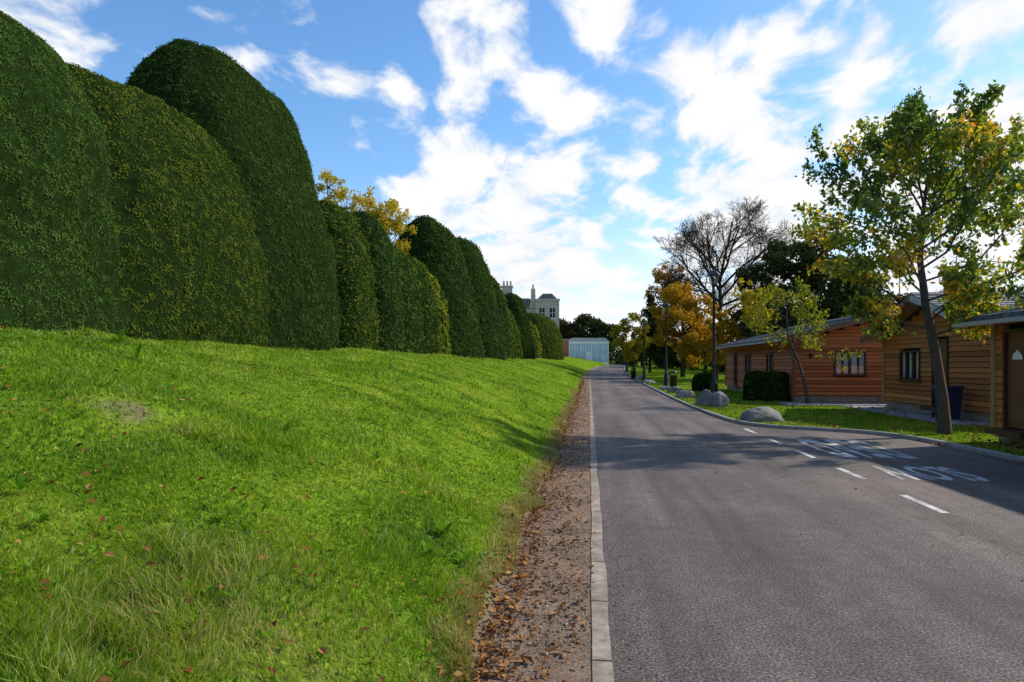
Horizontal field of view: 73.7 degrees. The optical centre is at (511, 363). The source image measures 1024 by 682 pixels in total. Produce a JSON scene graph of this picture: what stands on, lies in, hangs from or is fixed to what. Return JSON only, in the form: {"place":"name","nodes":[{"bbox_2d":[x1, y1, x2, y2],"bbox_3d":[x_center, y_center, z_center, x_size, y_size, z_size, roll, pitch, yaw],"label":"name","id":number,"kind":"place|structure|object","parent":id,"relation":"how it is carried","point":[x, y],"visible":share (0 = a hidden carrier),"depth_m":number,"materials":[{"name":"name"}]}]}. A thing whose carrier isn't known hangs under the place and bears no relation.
{"place":"outdoors","nodes":[
{"label":"outdoors","id":0,"kind":"place"},
{"bbox_2d":[0,325,1023,681],"bbox_3d":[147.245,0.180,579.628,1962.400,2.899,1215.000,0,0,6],"label":"ground","id":1,"kind":"structure","parent":0,"point":[582,366],"depth_m":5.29,"materials":[{"name":"green plant"}]},
{"bbox_2d":[0,10,130,336],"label":"yew hedge","id":2,"kind":"object","parent":1,"relation":"on","point":[59,253],"visible":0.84,"depth_m":10.64,"materials":[{"name":"green plant"}]},
{"bbox_2d":[66,62,271,346],"bbox_3d":[-9.150,-3.146,15.772,5.705,6.059,8.598,0,0,6],"label":"yew hedge","id":3,"kind":"object","parent":1,"relation":"on","point":[193,264],"visible":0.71,"depth_m":14.08,"materials":[{"name":"green plant"}]},
{"bbox_2d":[123,38,341,350],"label":"topiary dome","id":4,"kind":"structure","parent":1,"relation":"on","point":[242,116],"depth_m":18.77,"materials":[{"name":"green plant"}]},
{"bbox_2d":[0,482,464,681],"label":"dry grass tuft","id":5,"kind":"object","parent":1,"relation":"on","point":[238,600],"visible":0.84,"depth_m":3.04,"materials":[{"name":"green plant"}]},
{"bbox_2d":[0,326,511,681],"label":"broadleaf weeds","id":6,"kind":"object","parent":1,"relation":"on","point":[21,482],"visible":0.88,"depth_m":3.75,"materials":[{"name":"green plant"}]},
{"bbox_2d":[0,326,557,681],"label":"fallen leaves","id":7,"kind":"object","parent":1,"relation":"on","point":[221,586],"visible":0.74,"depth_m":3.83,"materials":[{"name":"plant"}]},
{"bbox_2d":[320,199,381,349],"bbox_3d":[-7.545,-3.255,26.497,4.692,6.039,4.531,0,0,6],"label":"yew hedge","id":8,"kind":"object","parent":1,"relation":"on","point":[359,315],"visible":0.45,"depth_m":25.14,"materials":[{"name":"green plant"}]},
{"bbox_2d":[315,167,416,254],"bbox_3d":[-8.130,-5.376,37.785,6.300,10.506,3.479,0,0,6],"label":"golden oak tree","id":9,"kind":"object","parent":1,"relation":"on","point":[396,225],"visible":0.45,"depth_m":37.13,"materials":[{"name":"yellow plant"}]},
{"bbox_2d":[348,210,405,352],"bbox_3d":[-7.197,-3.274,28.974,5.410,6.416,4.230,0,0,6],"label":"yew hedge","id":10,"kind":"object","parent":1,"relation":"on","point":[387,283],"visible":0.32,"depth_m":27.93,"materials":[{"name":"green plant"}]},
{"bbox_2d":[393,243,427,353],"bbox_3d":[-6.747,-3.135,32.797,5.214,5.848,5.659,0,0,6],"label":"yew hedge","id":11,"kind":"object","parent":1,"relation":"on","point":[415,337],"visible":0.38,"depth_m":31.77,"materials":[{"name":"green plant"}]},
{"bbox_2d":[405,254,442,353],"bbox_3d":[-6.254,-2.966,36.361,5.064,5.649,4.934,0,0,6],"label":"yew hedge","id":12,"kind":"object","parent":1,"relation":"on","point":[431,320],"visible":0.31,"depth_m":35.28,"materials":[{"name":"green plant"}]},
{"bbox_2d":[428,272,451,354],"bbox_3d":[-5.982,-2.740,39.296,5.019,5.268,4.222,0,0,6],"label":"golden yew hedge","id":13,"kind":"object","parent":1,"relation":"on","point":[443,316],"visible":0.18,"depth_m":38.60,"materials":[{"name":"green plant"}]},
{"bbox_2d":[395,215,485,358],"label":"topiary dome","id":14,"kind":"structure","parent":1,"relation":"on","point":[436,250],"depth_m":41.73,"materials":[{"name":"green plant"}]},
{"bbox_2d":[456,236,507,359],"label":"topiary dome","id":15,"kind":"structure","parent":1,"relation":"on","point":[490,325],"depth_m":50.73,"materials":[{"name":"green plant"}]},
{"bbox_2d":[370,379,594,681],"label":"fallen leaves","id":16,"kind":"object","parent":1,"relation":"on","point":[485,671],"visible":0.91,"depth_m":4.69,"materials":[{"name":"brown plant"}]},
{"bbox_2d":[414,388,578,681],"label":"dry grass edge","id":17,"kind":"object","parent":1,"relation":"on","point":[522,507],"visible":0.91,"depth_m":5.10,"materials":[{"name":"plant"}]},
{"bbox_2d":[490,275,513,358],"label":"topiary dome","id":18,"kind":"structure","parent":1,"relation":"on","point":[501,299],"depth_m":59.76,"materials":[{"name":"green plant"}]},
{"bbox_2d":[508,309,522,358],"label":"yew hedge","id":19,"kind":"object","parent":1,"relation":"on","point":[517,348],"visible":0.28,"depth_m":66.70,"materials":[{"name":"green plant"}]},
{"bbox_2d":[504,292,535,358],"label":"topiary dome","id":20,"kind":"structure","parent":1,"relation":"on","point":[516,305],"depth_m":75.26,"materials":[{"name":"green plant"}]},
{"bbox_2d":[501,281,559,327],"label":"stone mansion","id":21,"kind":"structure","parent":1,"relation":"on","point":[547,305],"depth_m":125.00,"materials":[{"name":"stone"}]},
{"bbox_2d":[540,308,554,317],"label":"windows","id":22,"kind":"structure","parent":21,"relation":"in","point":[542,310],"depth_m":124.97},
{"bbox_2d":[471,366,598,681],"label":"gravel verge","id":23,"kind":"structure","parent":1,"relation":"on","point":[565,671],"depth_m":4.81,"materials":[{"name":"brown gravel"}]},
{"bbox_2d":[529,321,542,358],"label":"golden yew hedge","id":24,"kind":"object","parent":1,"relation":"on","point":[538,344],"visible":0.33,"depth_m":82.72,"materials":[{"name":"green plant"}]},
{"bbox_2d":[527,312,563,359],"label":"yew hedge","id":25,"kind":"object","parent":1,"relation":"on","point":[551,340],"visible":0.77,"depth_m":89.39,"materials":[{"name":"green plant"}]},
{"bbox_2d":[563,338,608,363],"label":"white conservatory","id":26,"kind":"object","parent":1,"relation":"on","point":[594,349],"visible":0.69,"depth_m":128.00,"materials":[{"name":"glass"}]},
{"bbox_2d":[559,313,619,348],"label":"cedar of lebanon","id":27,"kind":"object","parent":1,"relation":"on","point":[598,328],"visible":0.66,"depth_m":139.58,"materials":[{"name":"green plant"}]},
{"bbox_2d":[589,365,613,681],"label":"concrete edging strip","id":28,"kind":"object","parent":1,"relation":"on","point":[602,667],"visible":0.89,"depth_m":4.77,"materials":[{"name":"grey concrete"}]},
{"bbox_2d":[624,332,628,371],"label":"street lamp","id":29,"kind":"object","parent":1,"relation":"on","point":[626,368],"visible":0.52,"depth_m":79.90,"materials":[{"name":"black metal"}]},
{"bbox_2d":[609,312,652,370],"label":"yellow autumn tree","id":30,"kind":"object","parent":1,"relation":"on","point":[636,344],"visible":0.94,"depth_m":72.36,"materials":[{"name":"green plant"}]},
{"bbox_2d":[631,367,635,378],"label":"litter bin","id":31,"kind":"object","parent":1,"relation":"on","point":[633,374],"visible":0.9,"depth_m":61.82,"materials":[{"name":"black metal"}]},
{"bbox_2d":[641,319,646,379],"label":"street lamp","id":32,"kind":"object","parent":1,"relation":"on","point":[644,371],"visible":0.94,"depth_m":58.95,"materials":[{"name":"black metal"}]},
{"bbox_2d":[642,380,655,383],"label":"boulder","id":33,"kind":"object","parent":1,"relation":"on","point":[648,381],"visible":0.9,"depth_m":51.72,"materials":[{"name":"stone"}]},
{"bbox_2d":[639,294,673,372],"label":"conifer tree","id":34,"kind":"object","parent":1,"relation":"on","point":[651,351],"visible":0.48,"depth_m":76.42,"materials":[{"name":"green plant"}]},
{"bbox_2d":[658,386,668,389],"bbox_3d":[8.981,1.505,39.963,0.878,0.354,0.574,0,0,6],"label":"boulder","id":35,"kind":"object","parent":1,"relation":"on","point":[663,388],"visible":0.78,"depth_m":39.86,"materials":[{"name":"stone"}]},
{"bbox_2d":[662,302,670,386],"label":"street lamp","id":36,"kind":"object","parent":1,"relation":"on","point":[666,381],"visible":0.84,"depth_m":42.45,"materials":[{"name":"black metal"}]},
{"bbox_2d":[643,265,690,368],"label":"old parkland tree","id":37,"kind":"object","parent":1,"relation":"on","point":[653,287],"visible":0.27,"depth_m":89.68,"materials":[{"name":"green plant"}]},
{"bbox_2d":[669,370,677,386],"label":"litter bin","id":38,"kind":"object","parent":1,"relation":"on","point":[673,380],"visible":0.85,"depth_m":43.31,"materials":[{"name":"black metal"}]},
{"bbox_2d":[609,330,740,370],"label":"distant trees","id":39,"kind":"object","parent":1,"relation":"on","point":[673,362],"visible":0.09,"depth_m":95.46,"materials":[{"name":"green plant"}]},
{"bbox_2d":[667,386,682,392],"bbox_3d":[8.630,1.444,35.981,0.879,0.459,0.544,0,0,6],"label":"boulder","id":40,"kind":"object","parent":1,"relation":"on","point":[673,389],"visible":0.66,"depth_m":35.84,"materials":[{"name":"stone"}]},
{"bbox_2d":[648,281,721,376],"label":"orange autumn tree","id":41,"kind":"object","parent":1,"relation":"on","point":[687,313],"visible":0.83,"depth_m":65.37,"materials":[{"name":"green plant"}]},
{"bbox_2d":[675,390,694,397],"bbox_3d":[7.658,1.451,30.477,0.849,0.521,0.716,0,0,-37],"label":"boulder","id":42,"kind":"object","parent":1,"relation":"on","point":[684,393],"visible":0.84,"depth_m":30.27,"materials":[{"name":"stone"}]},
{"bbox_2d":[694,389,711,405],"bbox_3d":[7.117,1.365,25.274,0.673,0.802,0.653,0,0,-25],"label":"boulder","id":43,"kind":"object","parent":1,"relation":"on","point":[702,398],"visible":0.56,"depth_m":25.08,"materials":[{"name":"stone"}]},
{"bbox_2d":[691,370,718,390],"bbox_3d":[10.758,1.009,37.996,1.552,1.280,1.533,0,0,6],"label":"clipped laurel hedge","id":44,"kind":"object","parent":1,"relation":"on","point":[701,381],"visible":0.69,"depth_m":37.45,"materials":[{"name":"green plant"}]},
{"bbox_2d":[681,309,746,377],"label":"yellow autumn tree","id":45,"kind":"object","parent":1,"relation":"on","point":[725,324],"visible":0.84,"depth_m":61.54,"materials":[{"name":"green plant"}]},
{"bbox_2d":[707,268,720,392],"bbox_3d":[8.546,-1.209,28.900,0.549,5.700,0.549,0,0,40],"label":"street lamp","id":46,"kind":"object","parent":1,"relation":"on","point":[713,384],"visible":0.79,"depth_m":28.85,"materials":[{"name":"black metal"}]},
{"bbox_2d":[706,391,729,406],"bbox_3d":[7.331,1.407,24.367,0.695,0.852,0.886,0,0,-14],"label":"boulder","id":47,"kind":"object","parent":1,"relation":"on","point":[718,399],"visible":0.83,"depth_m":24.11,"materials":[{"name":"stone"}]},
{"bbox_2d":[649,194,792,371],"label":"bare tree","id":48,"kind":"object","parent":1,"relation":"on","point":[688,237],"visible":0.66,"depth_m":78.69,"materials":[{"name":"brown plant"}]},
{"bbox_2d":[731,277,773,336],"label":"yellow autumn tree","id":49,"kind":"object","parent":1,"relation":"on","point":[748,302],"visible":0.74,"depth_m":51.79,"materials":[{"name":"green plant"}]},
{"bbox_2d":[740,406,784,421],"bbox_3d":[6.695,1.473,18.400,1.139,0.598,0.843,0,0,6],"label":"boulder","id":50,"kind":"object","parent":1,"relation":"on","point":[763,413],"visible":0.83,"depth_m":18.15,"materials":[{"name":"stone"}]},
{"bbox_2d":[741,367,790,400],"bbox_3d":[10.549,0.897,28.281,2.076,1.484,1.322,0,0,6],"label":"clipped laurel hedge","id":51,"kind":"object","parent":1,"relation":"on","point":[759,385],"visible":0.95,"depth_m":27.83,"materials":[{"name":"green plant"}]},
{"bbox_2d":[715,310,891,401],"bbox_3d":[15.623,-0.142,33.595,8.500,3.985,14.585,0,0,6],"label":"red timber cabin","id":52,"kind":"object","parent":1,"relation":"on","point":[859,379],"visible":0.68,"depth_m":27.26,"materials":[{"name":"wood"}]},
{"bbox_2d":[733,353,738,386],"bbox_3d":[12.477,0.375,38.039,0.170,1.850,0.900,0,0,6],"label":"door","id":53,"kind":"structure","parent":52,"relation":"in","point":[735,357],"depth_m":38.01,"materials":[{"name":"brown wood"}]},
{"bbox_2d":[744,354,752,374],"bbox_3d":[12.140,0.075,35.058,0.170,1.050,1.300,0,0,6],"label":"window frame","id":54,"kind":"structure","parent":52,"relation":"in","point":[748,365],"depth_m":35.04,"materials":[{"name":"black wood"}]},
{"bbox_2d":[766,353,774,371],"bbox_3d":[11.663,0.050,30.835,0.170,1.000,1.200,0,0,6],"label":"window frame","id":55,"kind":"structure","parent":52,"relation":"in","point":[771,356],"depth_m":30.80,"materials":[{"name":"black wood"}]},
{"bbox_2d":[833,351,867,375],"bbox_3d":[13.434,0.025,27.138,1.300,0.990,0.170,0,0,6],"label":"window frame","id":56,"kind":"structure","parent":52,"relation":"in","point":[849,361],"depth_m":27.09,"materials":[{"name":"brown wood"}]},
{"bbox_2d":[746,271,865,402],"bbox_3d":[10.642,-0.902,25.589,3.485,5.101,3.505,0,0,-35],"label":"young autumn tree","id":57,"kind":"object","parent":1,"relation":"on","point":[802,312],"visible":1,"depth_m":25.45,"materials":[{"name":"green plant"}]},
{"bbox_2d":[730,232,889,338],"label":"evergreen cedar tree","id":58,"kind":"object","parent":1,"relation":"on","point":[835,300],"visible":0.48,"depth_m":58.53,"materials":[{"name":"green plant"}]},
{"bbox_2d":[650,383,1023,461],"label":"fallen leaves","id":59,"kind":"object","parent":1,"relation":"on","point":[972,439],"visible":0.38,"depth_m":17.71,"materials":[{"name":"orange plant"}]},
{"bbox_2d":[879,291,908,308],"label":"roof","id":60,"kind":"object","parent":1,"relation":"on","point":[905,296],"visible":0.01,"depth_m":69.24,"materials":[{"name":"grey"}]},
{"bbox_2d":[782,79,1023,434],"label":"cherry tree","id":61,"kind":"object","parent":1,"relation":"on","point":[965,293],"visible":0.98,"depth_m":14.37,"materials":[{"name":"green plant"}]},
{"bbox_2d":[860,291,1023,421],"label":"golden timber cabin","id":62,"kind":"object","parent":1,"relation":"on","point":[907,379],"visible":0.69,"depth_m":20.35,"materials":[{"name":"timber"},{"name":"slate"},{"name":"glass"}]},
{"bbox_2d":[897,350,923,381],"bbox_3d":[12.575,0.090,21.549,0.170,0.980,1.450,0,0,6],"label":"window frame","id":63,"kind":"structure","parent":62,"relation":"in","point":[907,379],"depth_m":21.63,"materials":[{"name":"black wood"}]},
{"bbox_2d":[938,341,945,379],"bbox_3d":[12.403,0.295,19.681,0.072,1.870,0.780,0,0,6],"label":"door","id":64,"kind":"structure","parent":62,"relation":"in","point":[942,344],"depth_m":19.54,"materials":[{"name":"brown wood"}]},
{"bbox_2d":[953,303,1023,446],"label":"golden timber cabin","id":65,"kind":"object","parent":1,"relation":"on","point":[1007,379],"visible":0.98,"depth_m":13.14,"materials":[{"name":"timber"},{"name":"slate"}]},
{"bbox_2d":[1008,332,1023,428],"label":"door","id":66,"kind":"structure","parent":65,"relation":"in","point":[1015,339],"depth_m":12.94,"materials":[{"name":"brown wood"}]},
{"bbox_2d":[0,0,1023,353],"label":"sky","id":67,"kind":"structure","parent":0,"point":[558,138],"materials":[{"name":"blue"}]},
{"bbox_2d":[590,364,1023,681],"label":"road","id":68,"kind":"structure","parent":0,"point":[747,583],"depth_m":5.74,"materials":[{"name":"grey asphalt"}]},
{"bbox_2d":[610,354,638,365],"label":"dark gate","id":69,"kind":"structure","parent":68,"relation":"on","point":[617,361],"depth_m":112.00,"materials":[{"name":"black metal"}]},
{"bbox_2d":[595,419,691,681],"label":"loose grit","id":70,"kind":"object","parent":68,"relation":"on","point":[630,658],"visible":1,"depth_m":4.63,"materials":[{"name":"grey gravel"}]},
{"bbox_2d":[624,367,1023,462],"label":"kerb","id":71,"kind":"structure","parent":68,"relation":"on","point":[1013,457],"depth_m":15.46,"materials":[{"name":"concrete"}]},
{"bbox_2d":[745,429,948,512],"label":"lane dashes","id":72,"kind":"object","parent":68,"relation":"on","point":[908,497],"visible":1,"depth_m":9.45,"materials":[{"name":"white paint"}]},
{"bbox_2d":[798,439,919,458],"bbox_3d":[6.336,1.595,12.870,1.300,0.001,2.800,0,0,6],"label":"painted road lettering","id":73,"kind":"object","parent":68,"relation":"on","point":[833,444],"visible":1,"depth_m":12.77,"materials":[{"name":"white paint"}]},
{"bbox_2d":[874,466,988,480],"bbox_3d":[6.004,1.595,9.938,1.200,0.001,1.300,0,0,6],"label":"painted road lettering","id":74,"kind":"object","parent":68,"relation":"on","point":[944,477],"visible":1,"depth_m":9.88,"materials":[{"name":"white paint"}]},
{"bbox_2d":[593,395,1023,578],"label":"fallen leaves","id":75,"kind":"object","parent":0,"point":[757,477],"visible":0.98,"depth_m":9.90,"materials":[{"name":"brown plant"}]},
{"bbox_2d":[628,368,1023,455],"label":"lawn grass","id":76,"kind":"structure","parent":0,"point":[902,430],"depth_m":19.33,"materials":[{"name":"green plant"}]},
{"bbox_2d":[779,402,885,405],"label":"paved path","id":77,"kind":"structure","parent":0,"point":[817,404],"depth_m":24.72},
{"bbox_2d":[842,405,989,425],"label":"paved path","id":78,"kind":"structure","parent":0,"point":[912,414],"depth_m":19.59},
{"bbox_2d":[932,385,964,418],"bbox_3d":[11.749,1.070,18.425,0.480,0.920,0.710,0,0,1],"label":"blue wheelie bin","id":79,"kind":"object","parent":78,"relation":"on","point":[955,396],"visible":0.59,"depth_m":18.13,"materials":[{"name":"plastic"}]}
]}

